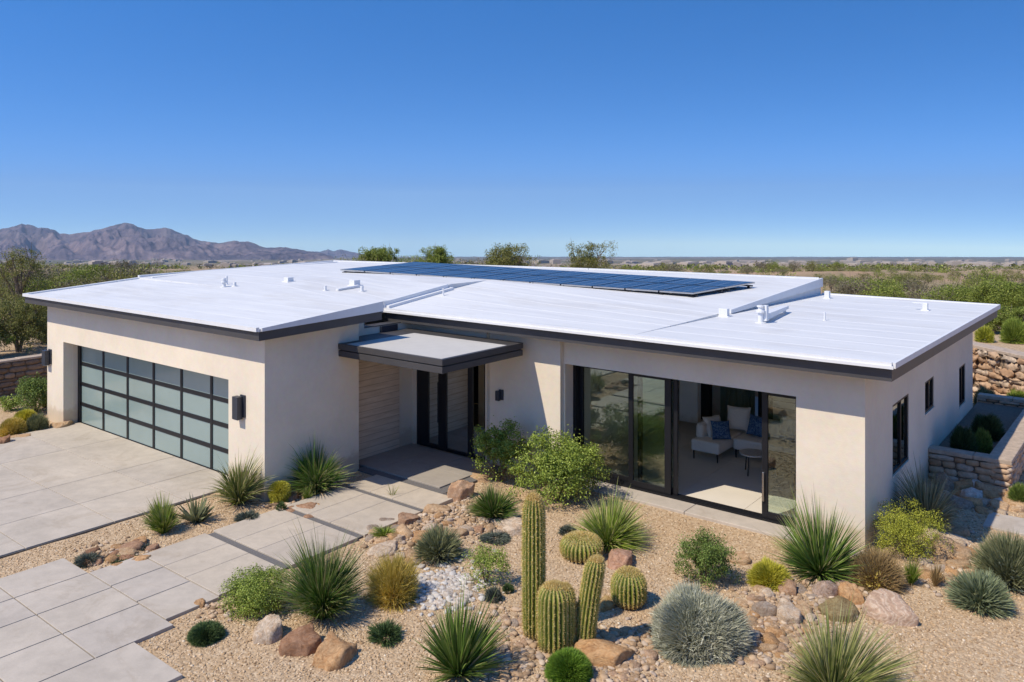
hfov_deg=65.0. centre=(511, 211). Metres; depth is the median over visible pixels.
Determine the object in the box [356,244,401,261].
desert tree
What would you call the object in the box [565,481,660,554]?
grass clump
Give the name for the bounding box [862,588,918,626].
boulder
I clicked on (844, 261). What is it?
town house
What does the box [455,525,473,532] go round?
boulder
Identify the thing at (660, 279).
solar panel
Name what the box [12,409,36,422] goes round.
shrub
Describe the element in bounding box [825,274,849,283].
desert bush
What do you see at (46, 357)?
wall lamp
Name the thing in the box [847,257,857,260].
town house
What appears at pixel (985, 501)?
cobble
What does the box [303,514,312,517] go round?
cobble
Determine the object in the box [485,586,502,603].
cushion plant
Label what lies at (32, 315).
desert tree
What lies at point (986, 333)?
shrub
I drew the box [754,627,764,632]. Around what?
cobble
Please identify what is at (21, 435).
boulder
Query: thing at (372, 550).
boulder
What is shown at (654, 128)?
sky
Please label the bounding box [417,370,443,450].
front door
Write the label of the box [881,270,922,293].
desert bush
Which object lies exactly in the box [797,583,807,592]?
cobble
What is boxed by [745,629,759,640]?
cobble
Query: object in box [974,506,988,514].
cobble
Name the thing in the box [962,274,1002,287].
desert bush
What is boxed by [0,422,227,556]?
driveway
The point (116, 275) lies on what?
desert bush
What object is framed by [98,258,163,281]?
desert bush
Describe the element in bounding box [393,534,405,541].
boulder
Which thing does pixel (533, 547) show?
cactus
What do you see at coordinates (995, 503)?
cobble
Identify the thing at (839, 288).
desert tree
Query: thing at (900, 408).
window
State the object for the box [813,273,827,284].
desert bush
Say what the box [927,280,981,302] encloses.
desert tree
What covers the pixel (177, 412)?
garage door
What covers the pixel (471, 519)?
cobble
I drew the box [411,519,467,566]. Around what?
shrub
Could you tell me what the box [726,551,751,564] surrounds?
boulder
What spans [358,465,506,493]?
porch gravel
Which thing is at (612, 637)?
cobble
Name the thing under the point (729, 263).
town house
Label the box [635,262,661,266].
town house
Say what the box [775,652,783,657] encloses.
cobble
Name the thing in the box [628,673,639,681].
cobble
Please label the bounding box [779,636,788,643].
cobble
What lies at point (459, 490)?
boulder
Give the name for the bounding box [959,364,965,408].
window
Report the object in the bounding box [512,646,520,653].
cobble
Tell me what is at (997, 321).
desert tree
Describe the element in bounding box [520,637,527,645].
cobble
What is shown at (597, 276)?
solar panel
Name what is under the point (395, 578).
shrub
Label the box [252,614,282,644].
boulder
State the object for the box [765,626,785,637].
cobble
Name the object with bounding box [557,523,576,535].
cushion plant
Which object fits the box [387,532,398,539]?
cobble
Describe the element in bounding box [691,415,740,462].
armchair
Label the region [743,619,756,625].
cobble
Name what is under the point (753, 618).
cobble
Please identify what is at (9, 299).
desert bush
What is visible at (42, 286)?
desert bush
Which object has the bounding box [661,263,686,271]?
desert bush
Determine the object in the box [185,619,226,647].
cushion plant
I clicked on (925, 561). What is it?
cobble
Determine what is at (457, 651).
yucca
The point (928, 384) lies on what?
window
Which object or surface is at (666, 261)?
town house
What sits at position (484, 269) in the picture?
solar panel
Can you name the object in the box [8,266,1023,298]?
desert brush
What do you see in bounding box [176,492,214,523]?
agave
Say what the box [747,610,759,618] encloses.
cobble
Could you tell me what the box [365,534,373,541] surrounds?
cobble
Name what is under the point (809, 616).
cobble
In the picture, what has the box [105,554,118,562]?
cobble
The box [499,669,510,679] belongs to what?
cobble
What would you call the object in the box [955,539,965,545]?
cobble
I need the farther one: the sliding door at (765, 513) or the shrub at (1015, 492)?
the shrub at (1015, 492)
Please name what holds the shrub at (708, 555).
on the ground
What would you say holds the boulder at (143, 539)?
on the ground
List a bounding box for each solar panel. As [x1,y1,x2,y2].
[340,265,398,271]
[365,267,426,273]
[380,262,436,266]
[391,269,451,275]
[408,263,461,268]
[417,270,475,276]
[430,265,487,269]
[444,272,505,278]
[458,266,511,271]
[472,274,535,279]
[485,268,542,273]
[502,276,564,282]
[510,269,567,275]
[531,277,593,284]
[538,271,595,276]
[561,279,624,287]
[569,273,627,278]
[593,281,656,289]
[601,275,658,280]
[626,283,690,291]
[632,276,688,282]
[659,285,724,293]
[663,278,720,284]
[696,280,754,287]
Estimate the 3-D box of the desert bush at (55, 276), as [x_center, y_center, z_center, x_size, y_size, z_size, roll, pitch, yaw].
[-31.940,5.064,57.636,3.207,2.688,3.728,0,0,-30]
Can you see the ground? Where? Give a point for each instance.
(394, 657)
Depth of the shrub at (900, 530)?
13.90 m
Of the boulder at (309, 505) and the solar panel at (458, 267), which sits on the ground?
the boulder at (309, 505)
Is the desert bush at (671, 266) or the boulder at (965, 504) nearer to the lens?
the boulder at (965, 504)
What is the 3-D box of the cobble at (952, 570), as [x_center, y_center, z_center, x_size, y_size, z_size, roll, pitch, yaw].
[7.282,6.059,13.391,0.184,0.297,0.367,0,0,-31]
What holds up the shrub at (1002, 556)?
on the ground
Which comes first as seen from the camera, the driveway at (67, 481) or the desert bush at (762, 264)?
the driveway at (67, 481)
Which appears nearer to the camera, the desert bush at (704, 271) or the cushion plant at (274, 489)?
the cushion plant at (274, 489)
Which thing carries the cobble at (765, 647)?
on the ground
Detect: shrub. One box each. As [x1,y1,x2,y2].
[0,394,21,410]
[0,417,28,436]
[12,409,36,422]
[13,372,46,412]
[26,412,49,431]
[215,562,291,623]
[360,548,424,614]
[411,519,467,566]
[460,540,512,591]
[469,415,531,484]
[505,424,612,508]
[647,577,756,669]
[668,525,740,590]
[746,557,792,590]
[843,541,908,595]
[869,497,953,563]
[942,567,1018,619]
[949,424,978,451]
[965,528,1023,592]
[970,413,1005,441]
[973,384,995,406]
[974,325,995,342]
[974,427,993,453]
[998,314,1023,343]
[1005,389,1023,397]
[1007,482,1023,503]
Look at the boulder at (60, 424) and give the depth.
22.25 m
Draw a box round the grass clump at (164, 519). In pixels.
[135,490,184,535]
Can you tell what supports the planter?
on the ground
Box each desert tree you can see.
[0,246,62,305]
[0,285,46,353]
[0,320,15,346]
[13,287,60,343]
[58,259,125,287]
[108,260,138,271]
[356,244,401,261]
[418,243,454,263]
[484,242,540,265]
[566,240,617,268]
[831,270,891,294]
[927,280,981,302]
[966,279,1023,312]
[982,312,1008,333]
[996,305,1023,332]
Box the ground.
[0,257,1023,681]
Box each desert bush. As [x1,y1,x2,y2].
[0,274,31,304]
[0,290,26,315]
[1,283,34,302]
[22,274,82,292]
[34,266,76,289]
[44,266,68,289]
[53,281,76,288]
[61,271,105,286]
[71,273,103,285]
[85,262,147,283]
[90,261,148,281]
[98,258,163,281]
[335,245,379,260]
[392,253,422,261]
[459,257,485,264]
[655,259,680,270]
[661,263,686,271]
[693,266,714,272]
[740,264,754,274]
[752,258,771,272]
[755,269,797,276]
[766,259,778,271]
[787,261,802,271]
[804,259,821,271]
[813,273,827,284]
[823,275,839,290]
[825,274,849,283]
[833,260,843,270]
[840,276,876,294]
[847,275,906,296]
[856,270,869,279]
[857,283,916,298]
[861,283,920,297]
[868,276,905,295]
[869,269,890,278]
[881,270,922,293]
[898,272,916,282]
[899,277,927,292]
[905,282,949,299]
[909,284,967,300]
[912,273,935,286]
[926,283,954,295]
[947,270,963,277]
[955,265,1012,286]
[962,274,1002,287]
[999,269,1020,282]
[1013,272,1023,283]
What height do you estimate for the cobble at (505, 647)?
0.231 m
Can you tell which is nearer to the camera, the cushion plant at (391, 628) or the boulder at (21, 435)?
the cushion plant at (391, 628)
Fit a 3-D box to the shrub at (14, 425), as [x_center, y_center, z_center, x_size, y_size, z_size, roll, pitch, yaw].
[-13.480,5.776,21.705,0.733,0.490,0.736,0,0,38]
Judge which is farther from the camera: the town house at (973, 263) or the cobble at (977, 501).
the town house at (973, 263)
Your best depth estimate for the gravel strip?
14.86 m
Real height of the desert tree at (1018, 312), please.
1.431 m
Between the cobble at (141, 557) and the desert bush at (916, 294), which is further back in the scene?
the desert bush at (916, 294)
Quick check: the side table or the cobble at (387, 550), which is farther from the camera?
the side table
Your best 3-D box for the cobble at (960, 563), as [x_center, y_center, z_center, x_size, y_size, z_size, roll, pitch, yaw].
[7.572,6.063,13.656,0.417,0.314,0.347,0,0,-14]
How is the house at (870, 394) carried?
on the ground
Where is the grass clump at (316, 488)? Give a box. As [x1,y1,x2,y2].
[293,462,331,495]
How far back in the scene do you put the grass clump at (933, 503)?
15.31 m
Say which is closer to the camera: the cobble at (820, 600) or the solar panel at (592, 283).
the cobble at (820, 600)
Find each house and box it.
[22,260,999,551]
[73,260,83,262]
[88,260,113,265]
[151,261,162,265]
[203,260,216,262]
[220,262,237,267]
[533,260,548,263]
[550,259,560,263]
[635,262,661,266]
[661,260,670,263]
[677,261,702,266]
[714,261,732,266]
[732,261,744,266]
[839,260,848,263]
[845,263,863,266]
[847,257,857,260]
[856,260,871,263]
[903,261,921,265]
[947,261,963,266]
[961,262,989,267]
[979,262,1000,265]
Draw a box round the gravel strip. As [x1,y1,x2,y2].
[189,486,446,581]
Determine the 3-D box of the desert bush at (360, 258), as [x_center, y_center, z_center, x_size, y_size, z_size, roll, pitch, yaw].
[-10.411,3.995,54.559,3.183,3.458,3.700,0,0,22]
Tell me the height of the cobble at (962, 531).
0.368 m
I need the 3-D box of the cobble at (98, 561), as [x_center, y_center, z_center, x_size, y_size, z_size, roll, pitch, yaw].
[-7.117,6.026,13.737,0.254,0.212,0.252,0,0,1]
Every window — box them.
[444,364,484,459]
[892,394,909,477]
[925,377,934,415]
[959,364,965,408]
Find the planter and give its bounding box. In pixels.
[928,393,1023,490]
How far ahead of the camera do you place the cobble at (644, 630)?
11.41 m
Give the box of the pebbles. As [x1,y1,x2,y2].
[73,479,1023,681]
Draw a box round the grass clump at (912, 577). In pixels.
[901,549,925,585]
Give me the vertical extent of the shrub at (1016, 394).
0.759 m
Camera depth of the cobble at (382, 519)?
15.49 m
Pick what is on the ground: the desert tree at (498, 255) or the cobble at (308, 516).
the desert tree at (498, 255)
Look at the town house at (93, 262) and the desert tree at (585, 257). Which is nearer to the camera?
the desert tree at (585, 257)
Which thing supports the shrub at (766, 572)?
on the ground
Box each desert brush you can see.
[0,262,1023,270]
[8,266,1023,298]
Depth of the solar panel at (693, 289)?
22.30 m
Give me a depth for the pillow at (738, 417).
19.88 m
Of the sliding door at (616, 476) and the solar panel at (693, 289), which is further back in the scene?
the solar panel at (693, 289)
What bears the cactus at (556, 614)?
on the ground
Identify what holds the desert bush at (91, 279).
on the ground
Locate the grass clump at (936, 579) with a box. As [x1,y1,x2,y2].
[929,558,947,586]
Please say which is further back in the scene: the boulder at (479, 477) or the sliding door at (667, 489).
the boulder at (479, 477)
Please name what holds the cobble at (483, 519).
on the ground
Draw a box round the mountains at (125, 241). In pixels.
[0,223,332,260]
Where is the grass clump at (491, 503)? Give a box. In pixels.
[464,481,523,522]
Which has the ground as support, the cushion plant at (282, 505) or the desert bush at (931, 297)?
the desert bush at (931, 297)
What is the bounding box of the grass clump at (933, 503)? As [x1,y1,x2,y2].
[891,452,971,535]
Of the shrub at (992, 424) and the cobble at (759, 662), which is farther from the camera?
the shrub at (992, 424)
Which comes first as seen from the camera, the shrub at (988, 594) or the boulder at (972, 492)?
the shrub at (988, 594)
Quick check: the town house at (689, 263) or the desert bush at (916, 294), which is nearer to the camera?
the desert bush at (916, 294)
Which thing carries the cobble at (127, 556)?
on the ground
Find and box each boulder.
[0,434,9,443]
[10,433,30,437]
[50,420,72,427]
[116,547,139,555]
[130,536,146,543]
[194,598,205,607]
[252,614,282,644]
[278,623,321,656]
[286,492,298,500]
[296,502,316,508]
[312,631,357,671]
[366,540,397,555]
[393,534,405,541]
[398,512,419,525]
[413,530,427,535]
[423,503,450,512]
[447,480,474,501]
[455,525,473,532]
[470,467,496,482]
[494,516,521,536]
[573,637,634,667]
[599,595,614,611]
[607,548,632,569]
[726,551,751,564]
[751,601,776,616]
[776,596,802,625]
[778,578,796,595]
[812,580,837,597]
[817,595,859,622]
[838,581,864,604]
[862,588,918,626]
[919,483,939,494]
[930,533,972,559]
[933,472,953,491]
[943,494,974,509]
[961,487,982,497]
[974,481,1005,495]
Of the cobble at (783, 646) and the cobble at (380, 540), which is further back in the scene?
the cobble at (380, 540)
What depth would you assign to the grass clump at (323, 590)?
11.79 m
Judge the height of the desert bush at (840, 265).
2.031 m
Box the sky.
[0,0,1023,256]
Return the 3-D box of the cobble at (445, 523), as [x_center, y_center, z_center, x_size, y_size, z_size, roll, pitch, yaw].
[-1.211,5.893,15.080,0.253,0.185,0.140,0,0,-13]
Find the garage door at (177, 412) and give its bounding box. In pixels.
[78,345,227,474]
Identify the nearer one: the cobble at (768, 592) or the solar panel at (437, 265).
the cobble at (768, 592)
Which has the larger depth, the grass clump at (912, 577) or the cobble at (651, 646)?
the grass clump at (912, 577)
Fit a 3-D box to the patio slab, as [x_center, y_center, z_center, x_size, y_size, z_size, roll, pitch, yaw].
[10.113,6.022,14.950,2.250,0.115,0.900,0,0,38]
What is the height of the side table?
0.477 m
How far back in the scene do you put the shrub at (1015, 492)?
16.45 m
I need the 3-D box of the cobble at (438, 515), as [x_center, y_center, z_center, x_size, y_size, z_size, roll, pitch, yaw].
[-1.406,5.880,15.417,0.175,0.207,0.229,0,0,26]
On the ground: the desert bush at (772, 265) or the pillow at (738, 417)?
the desert bush at (772, 265)
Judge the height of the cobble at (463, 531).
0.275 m
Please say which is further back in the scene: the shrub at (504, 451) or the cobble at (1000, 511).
the shrub at (504, 451)
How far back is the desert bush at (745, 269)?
86.06 m
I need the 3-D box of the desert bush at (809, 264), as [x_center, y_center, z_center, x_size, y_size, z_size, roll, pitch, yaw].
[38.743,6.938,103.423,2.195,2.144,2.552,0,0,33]
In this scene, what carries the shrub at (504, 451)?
on the ground
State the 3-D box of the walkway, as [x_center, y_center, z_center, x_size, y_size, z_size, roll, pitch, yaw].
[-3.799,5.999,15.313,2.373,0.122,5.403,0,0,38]
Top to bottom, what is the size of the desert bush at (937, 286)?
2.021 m
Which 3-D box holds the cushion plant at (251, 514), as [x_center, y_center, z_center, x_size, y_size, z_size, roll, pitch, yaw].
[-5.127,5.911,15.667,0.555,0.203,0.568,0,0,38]
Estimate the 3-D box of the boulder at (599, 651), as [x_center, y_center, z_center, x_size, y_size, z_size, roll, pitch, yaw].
[1.222,6.120,10.880,0.852,0.643,0.577,0,0,19]
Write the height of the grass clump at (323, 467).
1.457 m
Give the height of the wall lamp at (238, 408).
0.522 m
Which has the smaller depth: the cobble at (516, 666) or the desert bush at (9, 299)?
the cobble at (516, 666)
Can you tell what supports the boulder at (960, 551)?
on the ground
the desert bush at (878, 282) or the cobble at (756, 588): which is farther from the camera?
the desert bush at (878, 282)
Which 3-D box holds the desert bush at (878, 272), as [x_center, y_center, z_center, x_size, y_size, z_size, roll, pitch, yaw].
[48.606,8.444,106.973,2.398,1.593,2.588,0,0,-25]
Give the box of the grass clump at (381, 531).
[365,524,396,540]
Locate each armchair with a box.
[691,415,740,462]
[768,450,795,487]
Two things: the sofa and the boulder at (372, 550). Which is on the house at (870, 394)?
the sofa
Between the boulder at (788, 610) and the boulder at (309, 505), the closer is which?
the boulder at (788, 610)
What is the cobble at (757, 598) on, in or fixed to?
on the ground
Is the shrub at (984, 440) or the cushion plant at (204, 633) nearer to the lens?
the cushion plant at (204, 633)
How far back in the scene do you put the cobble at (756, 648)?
10.98 m
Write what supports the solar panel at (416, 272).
attached to the mounting rail
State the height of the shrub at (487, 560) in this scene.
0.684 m
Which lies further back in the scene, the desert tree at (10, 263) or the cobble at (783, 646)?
the desert tree at (10, 263)
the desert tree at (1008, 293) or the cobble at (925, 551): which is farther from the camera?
the desert tree at (1008, 293)
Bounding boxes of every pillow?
[702,415,720,436]
[710,420,731,439]
[727,405,750,429]
[746,414,761,436]
[778,414,795,438]
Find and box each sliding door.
[580,366,627,481]
[628,373,671,494]
[638,377,677,494]
[762,392,795,524]
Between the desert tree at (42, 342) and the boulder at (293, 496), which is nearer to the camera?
the boulder at (293, 496)
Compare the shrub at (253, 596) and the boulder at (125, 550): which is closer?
the shrub at (253, 596)
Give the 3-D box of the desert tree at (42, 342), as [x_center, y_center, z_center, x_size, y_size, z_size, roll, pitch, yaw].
[-17.792,4.072,30.468,2.084,2.293,2.170,0,0,38]
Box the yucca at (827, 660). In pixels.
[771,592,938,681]
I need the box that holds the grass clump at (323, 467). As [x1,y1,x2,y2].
[279,434,354,499]
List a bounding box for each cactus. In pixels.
[520,491,546,640]
[535,579,577,653]
[559,530,603,563]
[575,553,606,641]
[609,564,648,609]
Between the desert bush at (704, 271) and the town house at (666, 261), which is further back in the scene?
the town house at (666, 261)
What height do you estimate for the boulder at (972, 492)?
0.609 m
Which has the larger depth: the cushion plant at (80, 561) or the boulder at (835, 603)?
the cushion plant at (80, 561)
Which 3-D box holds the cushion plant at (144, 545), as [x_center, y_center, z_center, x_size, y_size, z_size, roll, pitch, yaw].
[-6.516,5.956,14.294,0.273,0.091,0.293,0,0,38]
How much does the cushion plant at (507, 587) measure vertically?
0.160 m
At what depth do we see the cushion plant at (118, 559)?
13.78 m
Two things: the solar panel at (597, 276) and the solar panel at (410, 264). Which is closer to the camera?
the solar panel at (597, 276)
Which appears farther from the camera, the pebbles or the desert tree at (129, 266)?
the desert tree at (129, 266)
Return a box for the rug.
[768,487,795,510]
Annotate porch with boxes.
[359,443,496,488]
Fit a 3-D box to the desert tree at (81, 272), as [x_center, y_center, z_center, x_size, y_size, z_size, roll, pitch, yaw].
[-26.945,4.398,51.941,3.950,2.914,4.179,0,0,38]
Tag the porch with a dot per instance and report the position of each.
(439, 469)
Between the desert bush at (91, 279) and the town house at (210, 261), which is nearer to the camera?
the desert bush at (91, 279)
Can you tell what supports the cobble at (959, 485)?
on the ground
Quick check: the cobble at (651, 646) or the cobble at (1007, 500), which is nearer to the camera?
the cobble at (651, 646)
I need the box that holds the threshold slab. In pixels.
[547,477,880,556]
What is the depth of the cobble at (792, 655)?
10.79 m
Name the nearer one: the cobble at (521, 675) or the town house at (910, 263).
the cobble at (521, 675)
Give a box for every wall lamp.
[42,349,51,365]
[232,394,245,420]
[495,389,503,400]
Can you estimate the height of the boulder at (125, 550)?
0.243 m
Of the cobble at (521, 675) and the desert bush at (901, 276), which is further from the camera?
the desert bush at (901, 276)
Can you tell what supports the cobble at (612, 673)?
on the ground
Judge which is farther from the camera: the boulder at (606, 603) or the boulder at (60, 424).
the boulder at (60, 424)
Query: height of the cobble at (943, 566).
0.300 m
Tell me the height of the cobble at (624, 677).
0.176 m
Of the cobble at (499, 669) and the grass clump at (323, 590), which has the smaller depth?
the cobble at (499, 669)
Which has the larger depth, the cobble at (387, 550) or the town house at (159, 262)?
the town house at (159, 262)
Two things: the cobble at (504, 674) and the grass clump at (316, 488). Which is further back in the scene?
the grass clump at (316, 488)
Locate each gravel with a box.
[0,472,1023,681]
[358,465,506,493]
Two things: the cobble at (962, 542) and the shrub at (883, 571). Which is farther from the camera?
the cobble at (962, 542)
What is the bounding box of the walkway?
[143,475,452,598]
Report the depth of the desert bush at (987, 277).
67.32 m
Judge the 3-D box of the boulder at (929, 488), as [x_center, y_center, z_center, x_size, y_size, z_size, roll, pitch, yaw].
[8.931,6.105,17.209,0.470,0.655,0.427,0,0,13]
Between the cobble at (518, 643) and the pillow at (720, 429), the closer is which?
the cobble at (518, 643)
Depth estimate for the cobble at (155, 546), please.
14.26 m
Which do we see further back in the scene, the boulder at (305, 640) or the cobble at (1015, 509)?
the cobble at (1015, 509)
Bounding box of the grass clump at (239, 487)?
[198,445,275,509]
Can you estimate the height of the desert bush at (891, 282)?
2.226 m
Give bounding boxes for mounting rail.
[342,271,752,297]
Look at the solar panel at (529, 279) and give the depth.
24.12 m
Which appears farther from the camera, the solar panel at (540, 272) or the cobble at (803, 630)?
the solar panel at (540, 272)
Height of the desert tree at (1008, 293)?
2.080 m
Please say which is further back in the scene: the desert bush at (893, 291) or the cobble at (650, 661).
the desert bush at (893, 291)
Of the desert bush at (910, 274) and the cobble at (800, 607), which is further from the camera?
the desert bush at (910, 274)
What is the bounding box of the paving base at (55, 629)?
[0,583,161,681]
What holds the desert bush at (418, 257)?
on the ground
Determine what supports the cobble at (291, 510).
on the gravel strip
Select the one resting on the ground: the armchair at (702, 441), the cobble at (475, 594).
the cobble at (475, 594)
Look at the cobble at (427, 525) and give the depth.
14.82 m
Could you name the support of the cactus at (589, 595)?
on the ground
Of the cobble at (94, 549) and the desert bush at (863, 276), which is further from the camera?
the desert bush at (863, 276)
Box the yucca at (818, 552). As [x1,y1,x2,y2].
[751,483,874,586]
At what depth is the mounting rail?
22.59 m
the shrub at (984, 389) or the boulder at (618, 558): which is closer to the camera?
the boulder at (618, 558)
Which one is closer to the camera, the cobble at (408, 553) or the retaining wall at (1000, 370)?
the cobble at (408, 553)
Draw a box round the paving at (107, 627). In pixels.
[0,557,218,681]
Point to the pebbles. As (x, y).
(539, 656)
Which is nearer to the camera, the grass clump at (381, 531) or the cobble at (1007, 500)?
the grass clump at (381, 531)
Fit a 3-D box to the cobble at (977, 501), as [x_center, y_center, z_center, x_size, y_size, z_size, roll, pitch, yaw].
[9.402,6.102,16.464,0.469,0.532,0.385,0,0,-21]
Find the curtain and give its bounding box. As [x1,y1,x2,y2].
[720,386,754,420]
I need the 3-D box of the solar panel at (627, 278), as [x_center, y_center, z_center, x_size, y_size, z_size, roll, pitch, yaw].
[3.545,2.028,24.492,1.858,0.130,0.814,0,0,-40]
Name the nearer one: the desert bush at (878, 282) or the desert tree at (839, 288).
the desert bush at (878, 282)
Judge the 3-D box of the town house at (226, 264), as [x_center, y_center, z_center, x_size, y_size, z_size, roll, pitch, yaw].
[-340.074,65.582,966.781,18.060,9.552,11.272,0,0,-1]
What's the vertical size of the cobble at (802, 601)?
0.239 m
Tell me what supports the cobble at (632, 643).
on the ground
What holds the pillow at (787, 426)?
on the sofa
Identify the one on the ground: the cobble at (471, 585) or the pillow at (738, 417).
the cobble at (471, 585)
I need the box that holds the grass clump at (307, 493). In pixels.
[302,483,314,498]
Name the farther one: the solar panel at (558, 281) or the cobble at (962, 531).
the solar panel at (558, 281)
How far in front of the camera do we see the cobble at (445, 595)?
12.52 m
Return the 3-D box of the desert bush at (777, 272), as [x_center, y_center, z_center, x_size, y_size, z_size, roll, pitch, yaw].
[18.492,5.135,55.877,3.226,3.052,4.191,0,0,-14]
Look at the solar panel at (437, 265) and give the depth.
27.13 m
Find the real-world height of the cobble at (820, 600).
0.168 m
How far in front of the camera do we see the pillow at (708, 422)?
19.66 m
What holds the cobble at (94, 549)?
on the ground
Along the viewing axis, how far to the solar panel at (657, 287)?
22.63 m
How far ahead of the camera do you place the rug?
16.55 m
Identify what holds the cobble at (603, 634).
on the ground
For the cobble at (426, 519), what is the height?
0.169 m
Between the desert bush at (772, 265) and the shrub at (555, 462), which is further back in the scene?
the desert bush at (772, 265)
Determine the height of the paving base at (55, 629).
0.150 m
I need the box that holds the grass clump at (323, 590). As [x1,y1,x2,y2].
[262,512,376,627]
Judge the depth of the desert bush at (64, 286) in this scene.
49.82 m
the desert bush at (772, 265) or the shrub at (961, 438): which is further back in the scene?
the desert bush at (772, 265)
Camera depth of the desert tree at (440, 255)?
55.72 m
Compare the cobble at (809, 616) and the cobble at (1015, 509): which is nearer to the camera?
the cobble at (809, 616)
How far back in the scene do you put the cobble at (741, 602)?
12.26 m
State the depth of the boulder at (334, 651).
10.67 m
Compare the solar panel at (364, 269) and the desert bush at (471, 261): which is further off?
the desert bush at (471, 261)
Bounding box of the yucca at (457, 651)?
[411,579,515,681]
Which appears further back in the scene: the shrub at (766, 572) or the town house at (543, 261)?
the town house at (543, 261)
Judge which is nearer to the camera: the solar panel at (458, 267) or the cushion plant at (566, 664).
the cushion plant at (566, 664)
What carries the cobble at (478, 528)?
on the ground
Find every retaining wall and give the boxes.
[0,354,46,397]
[973,341,1023,394]
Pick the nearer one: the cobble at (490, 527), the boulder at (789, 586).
the boulder at (789, 586)
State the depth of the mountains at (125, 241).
7337.79 m
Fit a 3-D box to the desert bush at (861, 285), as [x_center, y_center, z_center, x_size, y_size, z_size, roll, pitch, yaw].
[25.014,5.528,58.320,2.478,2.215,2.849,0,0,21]
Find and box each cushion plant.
[73,551,102,568]
[102,553,138,563]
[140,543,150,550]
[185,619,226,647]
[233,509,259,521]
[267,480,290,503]
[275,501,286,510]
[365,618,406,647]
[478,530,511,544]
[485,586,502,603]
[502,583,513,593]
[543,646,594,681]
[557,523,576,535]
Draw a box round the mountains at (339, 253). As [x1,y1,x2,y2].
[311,249,360,257]
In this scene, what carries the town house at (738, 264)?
on the ground
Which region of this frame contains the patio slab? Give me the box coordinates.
[983,512,1023,535]
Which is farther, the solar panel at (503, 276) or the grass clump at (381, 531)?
the solar panel at (503, 276)
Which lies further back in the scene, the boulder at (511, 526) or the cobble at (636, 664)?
the boulder at (511, 526)
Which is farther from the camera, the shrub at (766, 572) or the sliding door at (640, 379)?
the sliding door at (640, 379)
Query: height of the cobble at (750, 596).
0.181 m
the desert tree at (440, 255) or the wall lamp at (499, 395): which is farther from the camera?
the desert tree at (440, 255)
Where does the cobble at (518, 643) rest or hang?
on the ground
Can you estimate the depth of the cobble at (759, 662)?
10.64 m
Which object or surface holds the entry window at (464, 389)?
in the house at (870, 394)
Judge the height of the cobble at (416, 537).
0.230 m
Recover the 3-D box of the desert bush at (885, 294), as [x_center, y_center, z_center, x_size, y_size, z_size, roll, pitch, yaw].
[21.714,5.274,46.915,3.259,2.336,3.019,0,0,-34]
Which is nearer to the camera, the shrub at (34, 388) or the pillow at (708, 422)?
the pillow at (708, 422)
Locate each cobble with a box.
[86,547,100,551]
[88,557,101,565]
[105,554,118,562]
[111,544,120,548]
[119,541,143,549]
[119,554,135,560]
[134,555,150,560]
[145,543,159,550]
[283,508,294,512]
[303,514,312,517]
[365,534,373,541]
[367,524,377,529]
[374,536,388,543]
[374,546,392,557]
[379,518,393,520]
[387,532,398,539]
[396,524,413,538]
[405,549,417,558]
[411,536,422,542]
[422,517,429,521]
[422,523,436,529]
[433,600,445,606]
[434,512,444,517]
[441,521,453,525]
[442,590,452,597]
[447,528,467,536]
[453,589,462,594]
[456,518,464,524]
[464,517,475,522]
[467,582,474,588]
[472,591,479,597]
[473,525,483,533]
[478,517,489,521]
[485,523,495,532]
[496,667,504,672]
[498,644,508,651]
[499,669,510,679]
[511,618,518,626]
[511,663,519,669]
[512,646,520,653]
[515,641,524,647]
[515,672,524,678]
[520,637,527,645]
[599,631,607,637]
[603,634,615,642]
[608,627,620,633]
[608,670,616,676]
[620,670,629,681]
[621,626,631,633]
[627,640,636,646]
[628,660,640,667]
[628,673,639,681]
[637,627,650,635]
[643,649,657,660]
[646,644,653,649]
[646,657,655,664]
[734,597,747,607]
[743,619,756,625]
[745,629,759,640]
[746,593,754,599]
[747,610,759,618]
[747,616,757,621]
[749,659,765,666]
[750,646,762,654]
[751,596,764,600]
[752,585,771,591]
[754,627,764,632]
[759,587,774,598]
[759,643,777,652]
[763,632,779,645]
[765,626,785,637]
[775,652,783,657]
[776,642,788,652]
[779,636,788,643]
[782,624,795,631]
[784,652,795,659]
[794,604,812,614]
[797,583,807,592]
[798,599,812,609]
[802,628,813,633]
[803,613,815,622]
[805,593,817,597]
[818,598,825,604]
[917,557,932,564]
[917,569,944,582]
[919,545,932,555]
[923,525,938,538]
[924,564,945,572]
[927,554,947,561]
[936,523,954,531]
[945,565,958,575]
[946,533,969,544]
[946,559,970,568]
[948,525,970,536]
[951,490,960,496]
[953,481,973,490]
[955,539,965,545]
[962,497,982,506]
[965,546,977,557]
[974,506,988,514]
[979,498,989,504]
[983,490,1005,499]
[989,498,1009,510]
[994,508,1006,514]
[1004,494,1023,507]
[1008,506,1023,512]
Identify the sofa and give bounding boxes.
[733,419,795,459]
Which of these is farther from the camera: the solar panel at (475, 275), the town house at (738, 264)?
the town house at (738, 264)
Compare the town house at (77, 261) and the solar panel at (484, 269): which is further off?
the town house at (77, 261)
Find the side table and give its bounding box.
[739,449,761,475]
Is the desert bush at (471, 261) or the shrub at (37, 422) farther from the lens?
the desert bush at (471, 261)

